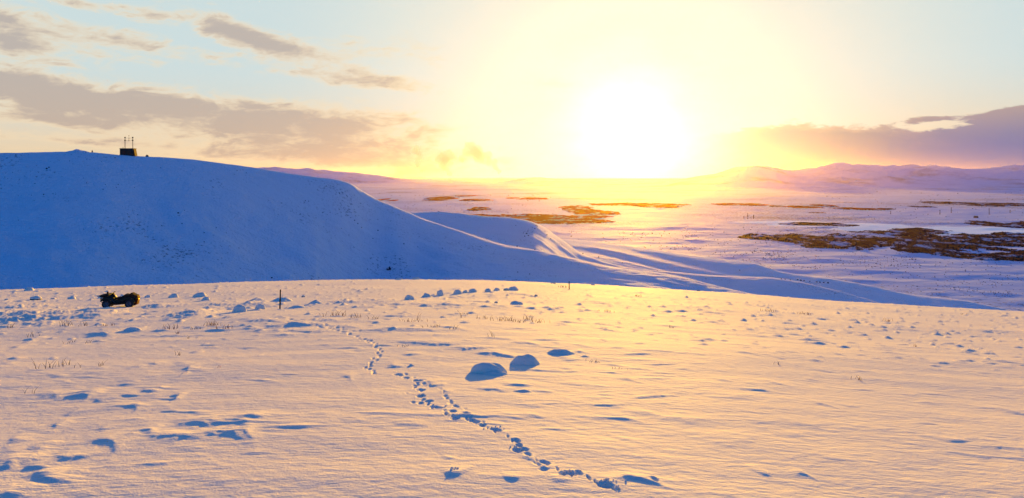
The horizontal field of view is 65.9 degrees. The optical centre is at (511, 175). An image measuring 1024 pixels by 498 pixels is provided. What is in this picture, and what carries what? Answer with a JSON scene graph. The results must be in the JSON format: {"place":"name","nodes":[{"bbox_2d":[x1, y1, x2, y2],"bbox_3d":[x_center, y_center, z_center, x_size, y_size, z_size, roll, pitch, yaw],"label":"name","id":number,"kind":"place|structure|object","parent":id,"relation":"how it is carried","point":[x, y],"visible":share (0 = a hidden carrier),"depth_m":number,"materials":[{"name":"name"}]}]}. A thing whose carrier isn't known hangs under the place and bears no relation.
{"place":"outdoors","nodes":[
{"label":"outdoors","id":0,"kind":"place"},
{"bbox_2d":[246,166,425,183],"bbox_3d":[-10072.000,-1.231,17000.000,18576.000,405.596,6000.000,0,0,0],"label":"distant hills","id":1,"kind":"structure","parent":0,"point":[354,178],"depth_m":15628.45,"materials":[{"name":"white snow"}]},
{"bbox_2d":[422,195,492,200],"bbox_3d":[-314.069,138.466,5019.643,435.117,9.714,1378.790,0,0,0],"label":"lava field","id":2,"kind":"structure","parent":0,"point":[440,198],"depth_m":4718.27,"materials":[{"name":"brown stone"}]},
{"bbox_2d":[378,197,546,200],"bbox_3d":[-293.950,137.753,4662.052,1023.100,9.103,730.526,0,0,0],"label":"lava field","id":3,"kind":"structure","parent":0,"point":[532,198],"depth_m":4690.51,"materials":[{"name":"brown stone"}]},
{"bbox_2d":[0,152,1015,310],"bbox_3d":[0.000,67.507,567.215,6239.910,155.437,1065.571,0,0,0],"label":"hillside","id":4,"kind":"structure","parent":0,"point":[79,223],"depth_m":325.48,"materials":[{"name":"white snow"}]},
{"bbox_2d":[67,149,89,152],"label":"ridge knoll","id":5,"kind":"structure","parent":4,"relation":"on","point":[78,150],"depth_m":334.46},
{"bbox_2d":[119,137,136,155],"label":"mast hut","id":6,"kind":"object","parent":4,"relation":"on","point":[132,151],"visible":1,"depth_m":341.50,"materials":[{"name":"black metal"}]},
{"bbox_2d":[0,279,1023,497],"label":"snow field","id":7,"kind":"structure","parent":0,"point":[707,395],"depth_m":16.04,"materials":[{"name":"white snow"}]},
{"bbox_2d":[30,296,41,299],"bbox_3d":[-35.865,9.335,59.571,0.900,0.569,0.791,0,0,0],"label":"snow capped stone","id":8,"kind":"object","parent":7,"relation":"on","point":[36,298],"visible":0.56,"depth_m":59.30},
{"bbox_2d":[97,291,139,307],"bbox_3d":[-21.867,6.876,44.029,2.131,0.894,0.949,0,0,-9],"label":"quad bike","id":9,"kind":"object","parent":7,"relation":"on","point":[108,299],"visible":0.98,"depth_m":43.75,"materials":[{"name":"black plastic"}]},
{"bbox_2d":[124,327,141,331],"bbox_3d":[-14.480,5.890,30.215,0.678,0.193,0.668,0,0,39],"label":"snow mound","id":10,"kind":"object","parent":7,"relation":"on","point":[130,329],"visible":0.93,"depth_m":30.08,"materials":[{"name":"white snow"}]},
{"bbox_2d":[168,293,177,297],"bbox_3d":[-24.085,8.638,56.288,0.709,0.526,0.613,0,0,0],"label":"snow capped stone","id":11,"kind":"object","parent":7,"relation":"on","point":[174,295],"visible":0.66,"depth_m":56.08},
{"bbox_2d":[193,292,205,296],"bbox_3d":[-22.014,8.494,55.652,0.924,0.576,0.791,0,0,-17],"label":"snow capped stone","id":12,"kind":"object","parent":7,"relation":"on","point":[201,294],"visible":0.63,"depth_m":55.39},
{"bbox_2d":[232,304,246,311],"bbox_3d":[-13.460,6.707,39.090,0.739,0.663,0.630,0,0,0],"label":"snow capped stone","id":13,"kind":"object","parent":7,"relation":"on","point":[239,308],"visible":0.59,"depth_m":38.89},
{"bbox_2d":[255,304,264,308],"bbox_3d":[-13.077,6.919,41.052,0.561,0.532,0.441,0,0,0],"label":"snow capped stone","id":14,"kind":"object","parent":7,"relation":"on","point":[260,306],"visible":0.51,"depth_m":40.90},
{"bbox_2d":[277,290,281,309],"bbox_3d":[-11.936,6.477,40.555,0.341,1.284,0.369,0,0,0],"label":"fence post","id":15,"kind":"object","parent":7,"relation":"on","point":[280,302],"visible":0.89,"depth_m":40.53,"materials":[{"name":"brown wood"}]},
{"bbox_2d":[272,297,292,301],"bbox_3d":[-13.870,7.526,47.591,1.421,0.378,1.660,0,0,0],"label":"snow mound","id":16,"kind":"object","parent":7,"relation":"on","point":[284,299],"visible":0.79,"depth_m":47.22,"materials":[{"name":"white snow"}]},
{"bbox_2d":[289,305,304,307],"bbox_3d":[-11.361,6.961,41.720,1.012,0.236,1.103,0,0,0],"label":"snow mound","id":17,"kind":"object","parent":7,"relation":"on","point":[297,306],"visible":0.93,"depth_m":41.48,"materials":[{"name":"white snow"}]},
{"bbox_2d":[308,300,322,303],"bbox_3d":[-10.961,7.111,44.186,0.888,0.325,1.031,0,0,0],"label":"snow mound","id":18,"kind":"object","parent":7,"relation":"on","point":[315,302],"visible":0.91,"depth_m":43.98,"materials":[{"name":"white snow"}]},
{"bbox_2d":[404,295,413,299],"bbox_3d":[-6.153,7.436,47.500,0.622,0.566,0.473,0,0,0],"label":"snow capped stone","id":19,"kind":"object","parent":7,"relation":"on","point":[408,297],"visible":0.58,"depth_m":47.34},
{"bbox_2d":[437,290,443,295],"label":"snow capped stone","id":20,"kind":"object","parent":7,"relation":"on","point":[439,292],"visible":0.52,"depth_m":53.08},
{"bbox_2d":[470,362,507,373],"bbox_3d":[-0.521,4.438,18.138,0.917,0.350,0.686,0,0,0],"label":"snow mound","id":21,"kind":"object","parent":7,"relation":"on","point":[482,368],"visible":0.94,"depth_m":17.94,"materials":[{"name":"white snow"}]},
{"bbox_2d":[483,371,507,375],"bbox_3d":[-0.384,4.487,17.809,0.708,0.170,0.564,0,0,0],"label":"snow drift","id":22,"kind":"object","parent":7,"relation":"on","point":[495,373],"visible":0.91,"depth_m":17.68,"materials":[{"name":"white snow"}]},
{"bbox_2d":[508,286,518,290],"bbox_3d":[0.095,9.184,63.574,0.870,0.596,0.603,0,0,0],"label":"snow capped stone","id":23,"kind":"object","parent":7,"relation":"on","point":[515,288],"visible":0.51,"depth_m":63.37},
{"bbox_2d":[510,301,522,304],"bbox_3d":[0.251,7.312,44.956,0.752,0.396,0.594,0,0,0],"label":"snow capped stone","id":24,"kind":"object","parent":7,"relation":"on","point":[517,302],"visible":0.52,"depth_m":44.75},
{"bbox_2d":[514,389,531,391],"bbox_3d":[0.209,4.263,15.543,0.508,0.122,0.376,0,0,0],"label":"snow drift","id":25,"kind":"object","parent":7,"relation":"on","point":[523,390],"visible":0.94,"depth_m":15.48,"materials":[{"name":"white snow"}]},
{"bbox_2d":[510,354,539,364],"bbox_3d":[0.327,4.622,19.670,0.815,0.317,0.633,0,0,0],"label":"snow mound","id":26,"kind":"object","parent":7,"relation":"on","point":[527,359],"visible":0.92,"depth_m":19.52,"materials":[{"name":"white snow"}]},
{"bbox_2d":[430,404,626,489],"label":"snow crumbs","id":27,"kind":"object","parent":7,"relation":"on","point":[605,479],"visible":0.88,"depth_m":9.54,"materials":[{"name":"white snow"}]},
{"bbox_2d":[547,349,574,354],"bbox_3d":[1.368,4.905,21.811,0.894,0.216,0.708,0,0,0],"label":"snow mound","id":28,"kind":"object","parent":7,"relation":"on","point":[560,352],"visible":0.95,"depth_m":21.71,"materials":[{"name":"white snow"}]},
{"bbox_2d":[0,0,1023,177],"label":"sky","id":29,"kind":"structure","parent":0,"point":[389,88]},
{"bbox_2d":[470,214,615,223],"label":"lava field","id":30,"kind":"structure","parent":0,"point":[549,219],"depth_m":2534.51,"materials":[{"name":"brown stone"}]},
{"bbox_2d":[467,205,619,214],"bbox_3d":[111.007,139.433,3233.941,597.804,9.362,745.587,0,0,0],"label":"lava field","id":31,"kind":"structure","parent":0,"point":[578,209],"depth_m":3171.84,"materials":[{"name":"brown stone"}]},
{"bbox_2d":[496,177,637,183],"bbox_3d":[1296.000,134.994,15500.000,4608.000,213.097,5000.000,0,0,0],"label":"distant hills","id":32,"kind":"structure","parent":0,"point":[537,180],"depth_m":14234.68,"materials":[{"name":"white snow"}]},
{"bbox_2d":[589,202,689,207],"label":"lava field","id":33,"kind":"structure","parent":0,"point":[664,205],"depth_m":3757.87,"materials":[{"name":"brown stone"}]},
{"bbox_2d":[353,178,1023,310],"bbox_3d":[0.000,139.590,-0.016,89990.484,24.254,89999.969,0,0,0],"label":"snowy plain","id":34,"kind":"structure","parent":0,"point":[703,215],"depth_m":2678.20,"materials":[{"name":"white snow"}]},
{"bbox_2d":[391,189,1023,296],"bbox_3d":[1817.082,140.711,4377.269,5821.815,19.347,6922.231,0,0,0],"label":"bushes","id":35,"kind":"object","parent":34,"relation":"on","point":[844,254],"visible":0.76,"depth_m":1361.09,"materials":[{"name":"brown plant"}]},
{"bbox_2d":[714,203,767,205],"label":"lava field","id":36,"kind":"structure","parent":0,"point":[752,204],"depth_m":3746.26,"materials":[{"name":"brown stone"}]},
{"bbox_2d":[780,222,859,226],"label":"lava field","id":37,"kind":"structure","parent":0,"point":[817,224],"depth_m":2267.76,"materials":[{"name":"brown stone"}]},
{"bbox_2d":[785,204,886,209],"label":"lava field","id":38,"kind":"structure","parent":0,"point":[821,205],"depth_m":3429.84,"materials":[{"name":"brown stone"}]},
{"bbox_2d":[660,162,1023,186],"bbox_3d":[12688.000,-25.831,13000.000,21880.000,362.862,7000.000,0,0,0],"label":"distant hills","id":39,"kind":"structure","parent":0,"point":[842,174],"depth_m":10931.14,"materials":[{"name":"white snow"}]},
{"bbox_2d":[769,205,932,212],"bbox_3d":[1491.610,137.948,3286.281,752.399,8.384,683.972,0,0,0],"label":"lava field","id":40,"kind":"structure","parent":0,"point":[883,208],"depth_m":3462.81,"materials":[{"name":"brown stone"}]},
{"bbox_2d":[730,221,1023,235],"bbox_3d":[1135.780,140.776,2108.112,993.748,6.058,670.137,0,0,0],"label":"frozen lake","id":41,"kind":"structure","parent":0,"point":[950,230],"depth_m":2122.76,"materials":[{"name":"white ice"}]},
{"bbox_2d":[737,231,1023,251],"bbox_3d":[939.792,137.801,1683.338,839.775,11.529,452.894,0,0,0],"label":"lava field","id":42,"kind":"structure","parent":0,"point":[972,242],"depth_m":1663.14,"materials":[{"name":"brown stone"}]},
{"bbox_2d":[848,227,947,235],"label":"lava field","id":43,"kind":"structure","parent":0,"point":[909,231],"depth_m":1942.55,"materials":[{"name":"brown stone"}]},
{"bbox_2d":[890,245,1023,260],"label":"lava field","id":44,"kind":"structure","parent":0,"point":[1018,255],"depth_m":1395.59,"materials":[{"name":"brown stone"}]},
{"bbox_2d":[919,201,1023,206],"bbox_3d":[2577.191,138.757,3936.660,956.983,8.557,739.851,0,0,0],"label":"lava field","id":45,"kind":"structure","parent":0,"point":[981,204],"depth_m":3913.08,"materials":[{"name":"brown stone"}]},
{"bbox_2d":[965,220,1023,227],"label":"lava field","id":46,"kind":"structure","parent":0,"point":[1011,224],"depth_m":2254.25,"materials":[{"name":"brown stone"}]}
]}

